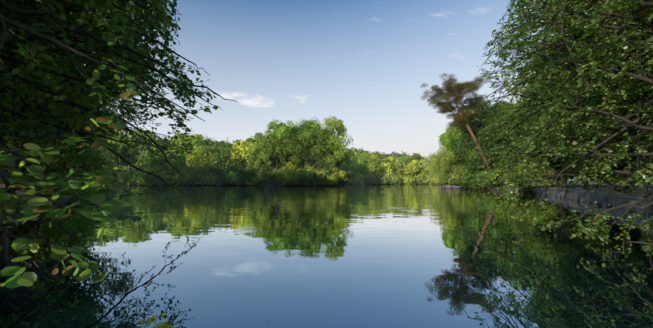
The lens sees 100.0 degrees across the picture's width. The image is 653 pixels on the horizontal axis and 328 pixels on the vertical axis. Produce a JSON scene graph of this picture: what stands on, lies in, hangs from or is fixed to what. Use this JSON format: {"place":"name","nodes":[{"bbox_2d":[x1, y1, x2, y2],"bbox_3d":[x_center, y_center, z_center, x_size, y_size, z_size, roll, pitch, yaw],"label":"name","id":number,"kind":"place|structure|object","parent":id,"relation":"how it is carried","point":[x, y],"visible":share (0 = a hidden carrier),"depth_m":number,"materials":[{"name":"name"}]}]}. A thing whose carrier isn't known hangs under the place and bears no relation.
{"place":"outdoors","nodes":[
{"label":"outdoors","id":0,"kind":"place"},
{"bbox_2d":[137,313,180,327],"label":"bank plant","id":1,"kind":"object","parent":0,"point":[168,324],"depth_m":2.15,"materials":[{"name":"green plant"}]},
{"bbox_2d":[0,185,652,327],"bbox_3d":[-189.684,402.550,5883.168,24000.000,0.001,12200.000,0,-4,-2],"label":"water","id":2,"kind":"structure","parent":0,"point":[379,256],"depth_m":5.01,"materials":[{"name":"blue liquid"}]},
{"bbox_2d":[534,187,652,214],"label":"rock bank","id":3,"kind":"object","parent":2,"relation":"in","point":[576,195],"visible":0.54,"depth_m":17.80,"materials":[{"name":"rock"}]},
{"bbox_2d":[0,180,652,228],"bbox_3d":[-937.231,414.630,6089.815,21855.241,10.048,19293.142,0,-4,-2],"label":"ground","id":4,"kind":"structure","parent":0,"point":[61,199],"depth_m":32.89,"materials":[{"name":"brown soil"}]},
{"bbox_2d":[0,0,236,288],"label":"alder","id":5,"kind":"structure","parent":4,"relation":"on","point":[33,207],"depth_m":3.79,"materials":[{"name":"green plant"}]},
{"bbox_2d":[94,115,441,185],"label":"trees","id":6,"kind":"object","parent":4,"relation":"on","point":[390,169],"depth_m":136.55,"materials":[{"name":"green plant"}]},
{"bbox_2d":[0,0,652,193],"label":"trees","id":7,"kind":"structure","parent":4,"relation":"on","point":[144,15],"depth_m":12.40,"materials":[{"name":"green plant"}]},
{"bbox_2d":[10,78,652,191],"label":"bank trees","id":8,"kind":"object","parent":4,"relation":"on","point":[453,134],"depth_m":56.94,"materials":[{"name":"green plant"}]},
{"bbox_2d":[251,179,443,186],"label":"dead wood and staging","id":9,"kind":"object","parent":4,"relation":"on","point":[268,184],"visible":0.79,"depth_m":107.42,"materials":[{"name":"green wood"}]},
{"bbox_2d":[421,73,502,187],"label":"leaning pine","id":10,"kind":"object","parent":4,"relation":"on","point":[448,85],"depth_m":55.54,"materials":[{"name":"green plant"}]},
{"bbox_2d":[458,0,652,257],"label":"alder","id":11,"kind":"object","parent":4,"relation":"on","point":[604,7],"depth_m":6.53,"materials":[{"name":"green plant"}]},
{"bbox_2d":[84,0,645,179],"label":"sky","id":12,"kind":"structure","parent":0,"point":[365,64],"materials":[{"name":"blue"}]}
]}

